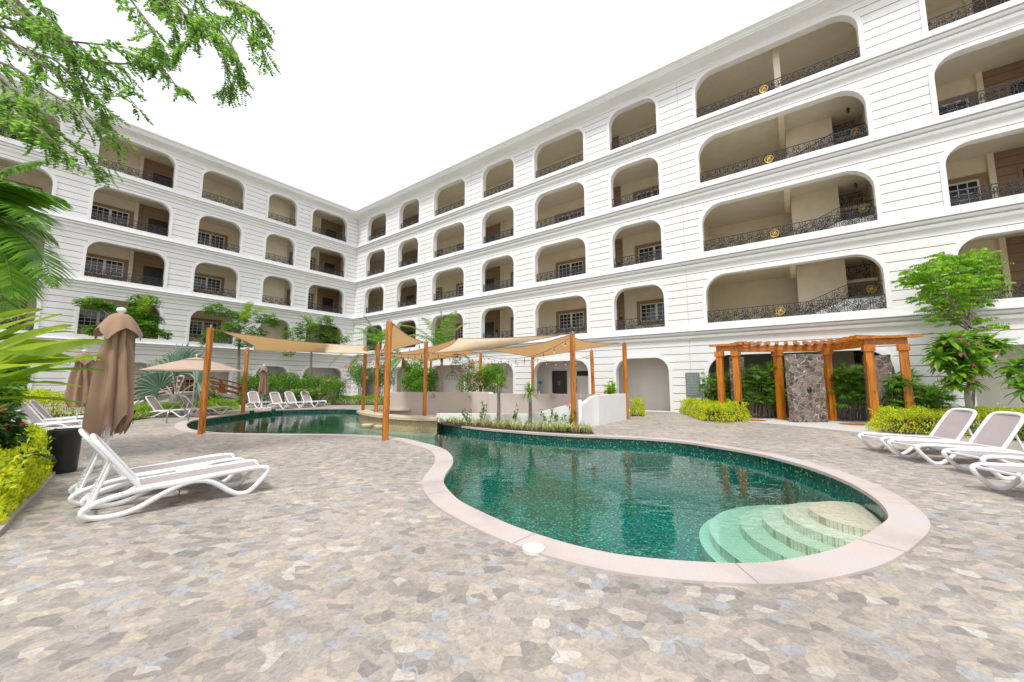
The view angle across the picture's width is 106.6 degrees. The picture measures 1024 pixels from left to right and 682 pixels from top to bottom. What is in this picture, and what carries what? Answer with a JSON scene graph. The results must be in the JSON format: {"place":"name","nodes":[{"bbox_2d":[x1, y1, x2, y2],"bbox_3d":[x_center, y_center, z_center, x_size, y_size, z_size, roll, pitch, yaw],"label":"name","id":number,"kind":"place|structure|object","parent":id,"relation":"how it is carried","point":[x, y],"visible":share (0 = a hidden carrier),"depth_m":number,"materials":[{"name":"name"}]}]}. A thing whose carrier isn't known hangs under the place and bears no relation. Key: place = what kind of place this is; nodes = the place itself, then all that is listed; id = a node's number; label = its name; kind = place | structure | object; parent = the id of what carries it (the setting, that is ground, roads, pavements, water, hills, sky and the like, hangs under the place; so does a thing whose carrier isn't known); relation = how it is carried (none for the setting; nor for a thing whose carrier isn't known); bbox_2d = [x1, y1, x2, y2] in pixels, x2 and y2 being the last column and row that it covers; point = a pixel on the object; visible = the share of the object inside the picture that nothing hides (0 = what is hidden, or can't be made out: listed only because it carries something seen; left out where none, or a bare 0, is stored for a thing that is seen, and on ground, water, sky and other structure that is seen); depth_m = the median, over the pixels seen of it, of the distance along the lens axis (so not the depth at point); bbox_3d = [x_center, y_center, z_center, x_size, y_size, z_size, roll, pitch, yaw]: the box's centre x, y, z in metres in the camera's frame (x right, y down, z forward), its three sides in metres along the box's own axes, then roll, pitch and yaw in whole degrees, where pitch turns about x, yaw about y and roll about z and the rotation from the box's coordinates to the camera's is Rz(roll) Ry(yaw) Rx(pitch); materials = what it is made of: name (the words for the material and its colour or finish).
{"place":"outdoors","nodes":[
{"label":"outdoors","id":0,"kind":"place"},
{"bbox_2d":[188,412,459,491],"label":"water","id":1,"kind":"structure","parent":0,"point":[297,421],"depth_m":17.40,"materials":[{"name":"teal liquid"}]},
{"bbox_2d":[0,0,799,209],"label":"sky","id":2,"kind":"structure","parent":0,"point":[370,100],"materials":[{"name":"white"}]},
{"bbox_2d":[0,397,1023,681],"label":"ground","id":3,"kind":"structure","parent":0,"point":[318,559],"depth_m":3.09,"materials":[{"name":"stone"}]},
{"bbox_2d":[0,372,31,414],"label":"leafy shrub","id":4,"kind":"object","parent":3,"relation":"on","point":[17,389],"visible":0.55,"depth_m":8.82,"materials":[{"name":"green plant"}]},
{"bbox_2d":[0,402,33,449],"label":"leafy shrub","id":5,"kind":"object","parent":3,"relation":"on","point":[10,430],"visible":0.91,"depth_m":6.58,"materials":[{"name":"green plant"}]},
{"bbox_2d":[0,471,55,534],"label":"bed kerb","id":6,"kind":"structure","parent":3,"relation":"on","point":[21,508],"depth_m":5.17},
{"bbox_2d":[0,421,56,523],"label":"golden hedge","id":7,"kind":"object","parent":3,"relation":"on","point":[16,485],"visible":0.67,"depth_m":5.40,"materials":[{"name":"yellow plant"}]},
{"bbox_2d":[0,161,77,322],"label":"feather palm","id":8,"kind":"object","parent":3,"relation":"on","point":[20,252],"visible":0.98,"depth_m":7.71,"materials":[{"name":"green plant"}]},
{"bbox_2d":[5,387,83,418],"bbox_3d":[-23.485,2.923,18.488,11.640,1.548,3.385,-1,-6,7],"label":"golden hedge","id":9,"kind":"object","parent":3,"relation":"on","point":[41,392],"visible":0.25,"depth_m":17.93,"materials":[{"name":"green plant"}]},
{"bbox_2d":[19,402,82,427],"bbox_3d":[-15.274,2.567,12.866,2.016,1.044,0.704,3,-7,-26],"label":"sun lounger","id":10,"kind":"object","parent":3,"relation":"on","point":[33,415],"visible":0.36,"depth_m":12.68,"materials":[{"name":"white plastic"}]},
{"bbox_2d":[0,308,106,403],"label":"broad leaf plant","id":11,"kind":"object","parent":3,"relation":"on","point":[17,350],"visible":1,"depth_m":5.55,"materials":[{"name":"green plant"}]},
{"bbox_2d":[28,400,83,426],"bbox_3d":[-16.872,2.743,14.527,2.015,1.044,0.704,4,-7,-36],"label":"sun lounger","id":12,"kind":"object","parent":3,"relation":"on","point":[40,410],"visible":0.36,"depth_m":14.19,"materials":[{"name":"white plastic"}]},
{"bbox_2d":[46,428,81,474],"bbox_3d":[-8.480,2.073,7.221,0.470,0.805,0.470,0,-6,0],"label":"planter bin","id":13,"kind":"object","parent":3,"relation":"on","point":[65,444],"visible":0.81,"depth_m":7.10,"materials":[{"name":"black plastic"}]},
{"bbox_2d":[63,350,94,425],"bbox_3d":[-14.833,1.689,13.068,0.628,2.804,0.659,-3,-7,26],"label":"closed umbrella","id":14,"kind":"object","parent":3,"relation":"on","point":[80,378],"visible":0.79,"depth_m":12.99,"materials":[{"name":"brown fabric"}]},
{"bbox_2d":[69,307,142,497],"bbox_3d":[-6.381,0.894,6.080,0.634,2.907,0.594,-3,-7,28],"label":"closed umbrella","id":15,"kind":"object","parent":3,"relation":"on","point":[109,405],"visible":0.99,"depth_m":6.00,"materials":[{"name":"brown fabric"}]},
{"bbox_2d":[70,293,173,366],"bbox_3d":[-25.119,0.619,24.526,6.552,7.370,2.229,-1,-6,6],"label":"umbrella tree","id":16,"kind":"object","parent":3,"relation":"on","point":[143,317],"visible":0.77,"depth_m":24.55,"materials":[{"name":"green plant"}]},
{"bbox_2d":[0,0,281,188],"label":"overhanging tree","id":17,"kind":"object","parent":3,"relation":"on","point":[44,29],"visible":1,"depth_m":7.79,"materials":[{"name":"green plant"}]},
{"bbox_2d":[67,428,244,505],"bbox_3d":[-5.546,1.851,6.129,0.704,1.044,2.015,-5,-8,41],"label":"sun lounger","id":18,"kind":"object","parent":3,"relation":"on","point":[75,491],"visible":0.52,"depth_m":5.77,"materials":[{"name":"white plastic"}]},
{"bbox_2d":[141,396,198,417],"bbox_3d":[-16.409,3.154,18.391,2.015,1.044,0.704,1,-6,-12],"label":"sun lounger","id":19,"kind":"object","parent":3,"relation":"on","point":[154,403],"visible":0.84,"depth_m":18.19,"materials":[{"name":"white plastic"}]},
{"bbox_2d":[77,433,270,520],"bbox_3d":[-4.746,1.789,5.555,0.704,1.044,2.015,-6,-8,43],"label":"sun lounger","id":20,"kind":"object","parent":3,"relation":"on","point":[174,481],"visible":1,"depth_m":5.22,"materials":[{"name":"white plastic"}]},
{"bbox_2d":[134,341,214,408],"bbox_3d":[-20.255,2.001,23.080,5.628,4.300,2.259,1,-6,-9],"label":"fan palm","id":21,"kind":"object","parent":3,"relation":"on","point":[153,382],"visible":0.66,"depth_m":22.74,"materials":[{"name":"green plant"}]},
{"bbox_2d":[134,397,239,420],"bbox_3d":[-17.791,3.430,20.227,2.643,0.906,9.256,0,-6,-3],"label":"hedge","id":22,"kind":"object","parent":3,"relation":"on","point":[145,408],"visible":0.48,"depth_m":20.30,"materials":[{"name":"green plant"}]},
{"bbox_2d":[139,354,243,415],"bbox_3d":[-16.156,2.219,19.402,4.214,3.089,4.214,0,-6,0],"label":"open umbrella","id":23,"kind":"object","parent":3,"relation":"on","point":[196,363],"visible":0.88,"depth_m":18.86,"materials":[{"name":"beige fabric"}]},
{"bbox_2d":[134,377,257,405],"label":"foot bridge","id":24,"kind":"structure","parent":3,"relation":"on","point":[220,388],"depth_m":26.14,"materials":[{"name":"brown wood"}]},
{"bbox_2d":[177,395,228,415],"bbox_3d":[-15.942,3.299,19.756,0.704,1.044,2.015,-3,-7,27],"label":"sun lounger","id":25,"kind":"object","parent":3,"relation":"on","point":[186,401],"visible":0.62,"depth_m":19.22,"materials":[{"name":"white plastic"}]},
{"bbox_2d":[197,325,213,433],"bbox_3d":[-10.141,1.265,12.652,0.183,3.660,0.178,2,-6,-17],"label":"shade post","id":26,"kind":"object","parent":3,"relation":"on","point":[205,382],"visible":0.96,"depth_m":12.59,"materials":[{"name":"brown wood"}]},
{"bbox_2d":[196,301,280,403],"bbox_3d":[-21.263,0.882,29.719,6.419,7.943,2.331,0,-6,0],"label":"umbrella tree","id":27,"kind":"object","parent":3,"relation":"on","point":[244,315],"visible":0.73,"depth_m":29.74,"materials":[{"name":"green plant"}]},
{"bbox_2d":[241,346,249,412],"bbox_3d":[-14.445,2.117,20.665,0.173,3.660,0.174,2,-6,-17],"label":"shade post","id":28,"kind":"object","parent":3,"relation":"on","point":[245,377],"visible":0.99,"depth_m":20.60,"materials":[{"name":"brown wood"}]},
{"bbox_2d":[255,364,267,408],"bbox_3d":[-15.955,2.902,24.433,0.592,2.795,0.580,-3,-7,28],"label":"closed umbrella","id":29,"kind":"object","parent":3,"relation":"on","point":[263,387],"visible":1,"depth_m":24.35,"materials":[{"name":"brown fabric"}]},
{"bbox_2d":[267,392,296,408],"bbox_3d":[-14.692,3.795,24.422,2.016,1.044,0.704,-3,-7,27],"label":"sun lounger","id":30,"kind":"object","parent":3,"relation":"on","point":[276,399],"visible":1,"depth_m":24.59,"materials":[{"name":"white plastic"}]},
{"bbox_2d":[235,371,340,404],"bbox_3d":[-17.748,3.706,30.820,7.752,2.586,5.366,4,-7,-33],"label":"flower hedge","id":31,"kind":"object","parent":3,"relation":"on","point":[289,382],"visible":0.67,"depth_m":29.44,"materials":[{"name":"green plant"}]},
{"bbox_2d":[282,312,349,376],"bbox_3d":[-17.704,1.373,34.351,6.329,7.951,2.552,0,-6,0],"label":"umbrella tree","id":32,"kind":"object","parent":3,"relation":"on","point":[306,330],"visible":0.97,"depth_m":34.33,"materials":[{"name":"green plant"}]},
{"bbox_2d":[318,377,350,404],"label":"flowering shrub","id":33,"kind":"object","parent":3,"relation":"on","point":[327,385],"visible":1,"depth_m":27.99,"materials":[{"name":"green plant"}]},
{"bbox_2d":[327,394,382,404],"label":"hedge","id":34,"kind":"object","parent":3,"relation":"on","point":[370,398],"visible":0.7,"depth_m":28.36,"materials":[{"name":"green plant"}]},
{"bbox_2d":[329,315,385,394],"bbox_3d":[-12.303,1.393,31.592,5.202,7.315,2.029,0,-6,0],"label":"feather palm","id":35,"kind":"object","parent":3,"relation":"on","point":[374,338],"visible":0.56,"depth_m":31.57,"materials":[{"name":"green plant"}]},
{"bbox_2d":[343,358,375,403],"bbox_3d":[-11.618,3.018,29.348,2.527,3.624,2.749,0,-6,0],"label":"flowering shrub","id":36,"kind":"object","parent":3,"relation":"on","point":[357,373],"visible":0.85,"depth_m":29.08,"materials":[{"name":"green plant"}]},
{"bbox_2d":[345,324,412,391],"bbox_3d":[-9.709,1.669,27.966,6.554,5.996,2.233,0,-6,4],"label":"feather palm","id":37,"kind":"object","parent":3,"relation":"on","point":[404,363],"visible":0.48,"depth_m":28.01,"materials":[{"name":"green plant"}]},
{"bbox_2d":[367,357,396,400],"bbox_3d":[-10.130,3.059,29.558,2.305,3.584,2.373,0,-6,0],"label":"flowering shrub","id":38,"kind":"object","parent":3,"relation":"on","point":[381,375],"visible":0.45,"depth_m":29.49,"materials":[{"name":"green plant"}]},
{"bbox_2d":[382,318,391,440],"bbox_3d":[-3.709,1.125,11.342,0.174,3.660,0.174,3,-7,-28],"label":"shade post","id":39,"kind":"object","parent":3,"relation":"on","point":[387,378],"visible":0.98,"depth_m":11.27,"materials":[{"name":"brown wood"}]},
{"bbox_2d":[382,339,476,360],"bbox_3d":[-4.142,0.795,22.639,3.828,0.732,9.641,0,-6,3],"label":"shade sail","id":40,"kind":"object","parent":39,"relation":"attached to","point":[420,352],"visible":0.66,"depth_m":20.08,"materials":[{"name":"fabric"}]},
{"bbox_2d":[400,367,439,391],"bbox_3d":[-6.233,3.112,26.293,2.756,2.800,3.045,-3,-7,27],"label":"green bush","id":41,"kind":"object","parent":3,"relation":"on","point":[414,380],"visible":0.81,"depth_m":26.04,"materials":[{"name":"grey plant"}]},
{"bbox_2d":[396,307,469,391],"bbox_3d":[-5.538,1.017,25.643,6.397,6.802,2.530,-1,-6,10],"label":"feather palm","id":42,"kind":"object","parent":3,"relation":"on","point":[438,330],"visible":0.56,"depth_m":25.56,"materials":[{"name":"green plant"}]},
{"bbox_2d":[390,392,488,413],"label":"garden wall","id":43,"kind":"structure","parent":3,"relation":"on","point":[449,402],"depth_m":20.17,"materials":[{"name":"beige paint"}]},
{"bbox_2d":[455,359,492,391],"bbox_3d":[-2.254,2.620,23.016,2.436,3.079,2.466,0,-6,0],"label":"flowering shrub","id":44,"kind":"object","parent":3,"relation":"on","point":[468,375],"visible":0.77,"depth_m":22.74,"materials":[{"name":"green plant"}]},
{"bbox_2d":[475,362,508,393],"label":"tree","id":45,"kind":"object","parent":3,"relation":"on","point":[497,369],"visible":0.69,"depth_m":22.78,"materials":[{"name":"green plant"}]},
{"bbox_2d":[0,0,1023,424],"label":"hotel building","id":46,"kind":"structure","parent":3,"relation":"on","point":[810,170],"depth_m":23.93,"materials":[{"name":"paint"}]},
{"bbox_2d":[78,307,116,328],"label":"window","id":47,"kind":"structure","parent":46,"relation":"in","point":[90,317],"depth_m":28.11,"materials":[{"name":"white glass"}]},
{"bbox_2d":[84,253,128,280],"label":"window","id":48,"kind":"structure","parent":46,"relation":"in","point":[94,261],"depth_m":28.91,"materials":[{"name":"brown glass"}]},
{"bbox_2d":[91,201,133,227],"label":"window","id":49,"kind":"structure","parent":46,"relation":"in","point":[99,207],"depth_m":29.33,"materials":[{"name":"brown glass"}]},
{"bbox_2d":[139,263,163,286],"bbox_3d":[-29.139,-4.999,30.929,0.120,2.283,1.450,-4,-8,36],"label":"door","id":50,"kind":"structure","parent":46,"relation":"in","point":[150,271],"depth_m":30.93,"materials":[{"name":"brown metal"}]},
{"bbox_2d":[145,216,168,235],"bbox_3d":[-29.139,-8.943,31.349,0.120,2.283,1.450,-4,-8,36],"label":"door","id":51,"kind":"structure","parent":46,"relation":"in","point":[149,220],"depth_m":31.38,"materials":[{"name":"brown metal"}]},
{"bbox_2d":[189,317,220,337],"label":"window","id":52,"kind":"structure","parent":46,"relation":"in","point":[197,326],"depth_m":33.31,"materials":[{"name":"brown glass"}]},
{"bbox_2d":[193,272,224,294],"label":"window","id":53,"kind":"structure","parent":46,"relation":"in","point":[205,280],"depth_m":33.94,"materials":[{"name":"brown glass"}]},
{"bbox_2d":[197,229,227,249],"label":"window","id":54,"kind":"structure","parent":46,"relation":"in","point":[202,233],"depth_m":34.40,"materials":[{"name":"clear glass"}]},
{"bbox_2d":[552,371,566,393],"bbox_3d":[3.437,3.394,27.546,1.197,2.474,0.060,-4,-8,36],"label":"door","id":55,"kind":"structure","parent":46,"relation":"in","point":[559,378],"depth_m":27.57,"materials":[{"name":"brown wood"}]},
{"bbox_2d":[556,257,585,278],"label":"window","id":56,"kind":"structure","parent":46,"relation":"in","point":[579,261],"depth_m":29.70,"materials":[{"name":"clear glass"}]},
{"bbox_2d":[556,308,586,331],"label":"window","id":57,"kind":"structure","parent":46,"relation":"in","point":[576,316],"depth_m":29.28,"materials":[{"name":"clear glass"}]},
{"bbox_2d":[635,241,661,263],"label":"window","id":58,"kind":"structure","parent":46,"relation":"in","point":[653,246],"depth_m":26.18,"materials":[{"name":"clear glass"}]},
{"bbox_2d":[637,298,664,325],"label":"window","id":59,"kind":"structure","parent":46,"relation":"in","point":[649,308],"depth_m":25.77,"materials":[{"name":"clear glass"}]},
{"bbox_2d":[685,372,700,396],"bbox_3d":[9.834,2.378,20.756,0.720,1.327,0.030,-4,-8,36],"label":"notice board","id":60,"kind":"object","parent":46,"relation":"attached to","point":[692,380],"visible":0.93,"depth_m":20.75,"materials":[{"name":"glass"}]},
{"bbox_2d":[938,91,976,114],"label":"window","id":61,"kind":"structure","parent":46,"relation":"in","point":[959,101],"depth_m":18.02,"materials":[{"name":"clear glass"}]},
{"bbox_2d":[948,172,989,204],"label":"window","id":62,"kind":"structure","parent":46,"relation":"in","point":[976,180],"depth_m":17.58,"materials":[{"name":"clear glass"}]},
{"bbox_2d":[438,421,593,434],"bbox_3d":[-0.164,3.210,14.210,6.755,0.040,1.585,-3,-7,29],"label":"planting bed","id":63,"kind":"object","parent":3,"relation":"on","point":[478,425],"visible":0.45,"depth_m":13.68,"materials":[{"name":"soil"}]},
{"bbox_2d":[485,371,509,425],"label":"bottle palm","id":64,"kind":"object","parent":63,"relation":"on","point":[497,382],"visible":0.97,"depth_m":14.69,"materials":[{"name":"green plant"}]},
{"bbox_2d":[516,381,539,426],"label":"bottle palm","id":65,"kind":"object","parent":63,"relation":"on","point":[529,390],"visible":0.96,"depth_m":14.26,"materials":[{"name":"green plant"}]},
{"bbox_2d":[436,394,626,425],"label":"ramp wall","id":66,"kind":"structure","parent":3,"relation":"on","point":[594,410],"depth_m":15.17,"materials":[{"name":"white paint"}]},
{"bbox_2d":[489,394,606,413],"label":"garden wall","id":67,"kind":"structure","parent":3,"relation":"on","point":[508,402],"depth_m":16.90,"materials":[{"name":"beige paint"}]},
{"bbox_2d":[221,418,882,561],"bbox_3d":[-4.867,3.802,13.482,26.111,0.790,8.740,-5,-8,41],"label":"pool basin","id":68,"kind":"object","parent":3,"relation":"in","point":[649,503],"visible":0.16,"depth_m":9.34,"materials":[{"name":"teal"}]},
{"bbox_2d":[343,406,438,445],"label":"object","id":69,"kind":"object","parent":68,"relation":"on","point":[419,423],"visible":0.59,"depth_m":15.31,"materials":[{"name":"beige stone"}]},
{"bbox_2d":[361,345,366,409],"bbox_3d":[-7.680,1.905,19.853,0.177,3.410,0.175,2,-6,-17],"label":"shade post","id":70,"kind":"object","parent":69,"relation":"on","point":[364,380],"visible":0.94,"depth_m":19.77,"materials":[{"name":"brown wood"}]},
{"bbox_2d":[221,331,375,353],"bbox_3d":[-9.566,0.220,18.316,5.667,0.895,9.017,3,-7,-28],"label":"shade sail","id":71,"kind":"object","parent":70,"relation":"attached to","point":[265,343],"visible":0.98,"depth_m":18.63,"materials":[{"name":"fabric"}]},
{"bbox_2d":[374,342,379,411],"bbox_3d":[-6.437,1.731,18.220,0.175,3.410,0.174,2,-6,-17],"label":"shade post","id":72,"kind":"object","parent":69,"relation":"on","point":[377,378],"visible":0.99,"depth_m":18.14,"materials":[{"name":"brown wood"}]},
{"bbox_2d":[422,339,427,415],"bbox_3d":[-3.882,1.611,17.094,0.174,3.410,0.179,2,-6,-17],"label":"shade post","id":73,"kind":"object","parent":69,"relation":"on","point":[424,408],"visible":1,"depth_m":17.01,"materials":[{"name":"brown wood"}]},
{"bbox_2d":[379,323,423,354],"bbox_3d":[-4.081,0.073,15.099,1.860,0.544,6.991,2,-7,-22],"label":"shade sail","id":74,"kind":"object","parent":73,"relation":"attached to","point":[401,338],"visible":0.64,"depth_m":15.41,"materials":[{"name":"fabric"}]},
{"bbox_2d":[187,409,887,521],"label":"waterline tiles","id":75,"kind":"object","parent":68,"relation":"attached to","point":[867,502],"visible":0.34,"depth_m":10.73,"materials":[{"name":"tile"}]},
{"bbox_2d":[699,501,881,562],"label":"pool steps","id":76,"kind":"structure","parent":68,"relation":"on","point":[757,533],"depth_m":5.66,"materials":[{"name":"beige tile"}]},
{"bbox_2d":[174,408,930,586],"bbox_3d":[-4.826,3.151,13.503,26.640,0.059,9.334,-5,-8,41],"label":"pool coping","id":77,"kind":"object","parent":3,"relation":"on","point":[904,529],"visible":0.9,"depth_m":3.97,"materials":[{"name":"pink stone"}]},
{"bbox_2d":[522,542,544,555],"bbox_3d":[0.217,2.100,3.861,0.224,0.039,0.224,0,-6,0],"label":"skimmer lid","id":78,"kind":"object","parent":77,"relation":"on","point":[533,549],"visible":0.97,"depth_m":3.82,"materials":[{"name":"white plastic"}]},
{"bbox_2d":[570,331,576,427],"bbox_3d":[2.292,1.441,14.308,0.175,3.660,0.177,2,-6,-17],"label":"shade post","id":79,"kind":"object","parent":3,"relation":"on","point":[573,372],"visible":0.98,"depth_m":14.25,"materials":[{"name":"brown wood"}]},
{"bbox_2d":[432,334,564,352],"bbox_3d":[-0.655,0.092,16.144,6.245,0.711,0.607,-3,-7,25],"label":"shade sail","id":80,"kind":"object","parent":79,"relation":"attached to","point":[465,344],"visible":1,"depth_m":16.38,"materials":[{"name":"fabric"}]},
{"bbox_2d":[492,335,618,357],"bbox_3d":[2.643,0.469,19.304,5.404,0.435,9.396,-2,-6,16],"label":"shade sail","id":81,"kind":"object","parent":79,"relation":"attached to","point":[533,349],"visible":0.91,"depth_m":17.17,"materials":[{"name":"fabric"}]},
{"bbox_2d":[622,340,628,418],"bbox_3d":[5.228,1.790,17.588,0.177,3.660,0.176,2,-6,-17],"label":"shade post","id":82,"kind":"object","parent":3,"relation":"on","point":[625,369],"visible":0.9,"depth_m":17.55,"materials":[{"name":"brown wood"}]},
{"bbox_2d":[629,396,645,415],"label":"golden bush","id":83,"kind":"object","parent":3,"relation":"on","point":[633,408],"visible":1,"depth_m":19.10,"materials":[{"name":"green plant"}]},
{"bbox_2d":[694,368,730,413],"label":"lady palm","id":84,"kind":"object","parent":3,"relation":"on","point":[713,395],"visible":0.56,"depth_m":19.43,"materials":[{"name":"green plant"}]},
{"bbox_2d":[678,396,751,421],"bbox_3d":[10.423,3.285,19.460,3.282,1.022,8.441,-1,-6,13],"label":"golden hedge","id":85,"kind":"object","parent":3,"relation":"on","point":[729,405],"visible":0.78,"depth_m":16.78,"materials":[{"name":"yellow plant"}]},
{"bbox_2d":[749,413,900,431],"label":"shower floor","id":86,"kind":"structure","parent":3,"relation":"on","point":[833,425],"depth_m":15.10,"materials":[{"name":"white stone"}]},
{"bbox_2d":[729,357,745,415],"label":"shower wall","id":87,"kind":"structure","parent":86,"relation":"on","point":[731,374],"depth_m":18.57,"materials":[{"name":"stone"}]},
{"bbox_2d":[741,360,787,417],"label":"lady palm","id":88,"kind":"object","parent":86,"relation":"on","point":[753,383],"visible":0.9,"depth_m":17.68,"materials":[{"name":"green plant"}]},
{"bbox_2d":[784,354,828,421],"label":"shower wall","id":89,"kind":"structure","parent":86,"relation":"on","point":[805,388],"depth_m":16.04,"materials":[{"name":"stone"}]},
{"bbox_2d":[709,334,922,427],"bbox_3d":[12.819,1.823,16.625,7.046,3.690,2.926,-5,-8,38],"label":"pergola","id":90,"kind":"object","parent":86,"relation":"on","point":[866,344],"visible":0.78,"depth_m":16.67,"materials":[{"name":"brown wood"}]},
{"bbox_2d":[825,362,867,420],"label":"lady palm","id":91,"kind":"object","parent":86,"relation":"on","point":[851,394],"visible":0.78,"depth_m":16.43,"materials":[{"name":"green plant"}]},
{"bbox_2d":[862,354,895,423],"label":"shower wall","id":92,"kind":"structure","parent":86,"relation":"on","point":[883,365],"depth_m":15.48,"materials":[{"name":"stone"}]},
{"bbox_2d":[877,367,939,426],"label":"lady palm","id":93,"kind":"object","parent":86,"relation":"on","point":[893,392],"visible":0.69,"depth_m":14.31,"materials":[{"name":"green plant"}]},
{"bbox_2d":[857,408,980,456],"bbox_3d":[9.783,2.157,9.203,2.177,1.086,0.760,-1,-6,7],"label":"sun lounger","id":94,"kind":"object","parent":3,"relation":"on","point":[953,424],"visible":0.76,"depth_m":9.13,"materials":[{"name":"white plastic"}]},
{"bbox_2d":[913,377,961,426],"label":"lady palm","id":95,"kind":"object","parent":3,"relation":"on","point":[936,395],"visible":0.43,"depth_m":14.29,"materials":[{"name":"green plant"}]},
{"bbox_2d":[864,402,1023,440],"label":"golden hedge","id":96,"kind":"object","parent":3,"relation":"on","point":[913,411],"visible":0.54,"depth_m":12.78,"materials":[{"name":"yellow plant"}]},
{"bbox_2d":[918,329,1022,432],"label":"frangipani","id":97,"kind":"object","parent":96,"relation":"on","point":[948,352],"visible":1,"depth_m":12.34,"materials":[{"name":"green plant"}]},
{"bbox_2d":[891,248,1016,427],"bbox_3d":[16.471,-0.148,14.119,4.069,6.696,2.120,1,-6,-8],"label":"feathery tree","id":98,"kind":"object","parent":3,"relation":"on","point":[960,285],"visible":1,"depth_m":14.11,"materials":[{"name":"green plant"}]},
{"bbox_2d":[887,411,1023,464],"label":"sun lounger","id":99,"kind":"object","parent":3,"relation":"on","point":[997,431],"visible":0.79,"depth_m":8.05,"materials":[{"name":"white plastic"}]},
{"bbox_2d":[941,448,1023,479],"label":"sun lounger","id":100,"kind":"object","parent":3,"relation":"on","point":[986,455],"visible":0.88,"depth_m":7.12,"materials":[{"name":"white plastic"}]},
{"bbox_2d":[969,462,1023,490],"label":"sun lounger","id":101,"kind":"object","parent":3,"relation":"on","point":[1002,468],"visible":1,"depth_m":5.98,"materials":[{"name":"white plastic"}]},
{"bbox_2d":[991,348,1023,404],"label":"frangipani","id":102,"kind":"object","parent":3,"relation":"on","point":[1016,367],"visible":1,"depth_m":11.08,"materials":[{"name":"green plant"}]},
{"bbox_2d":[438,415,593,433],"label":"variegated grass","id":103,"kind":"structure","parent":0,"point":[564,427],"depth_m":13.41,"materials":[{"name":"green plant"}]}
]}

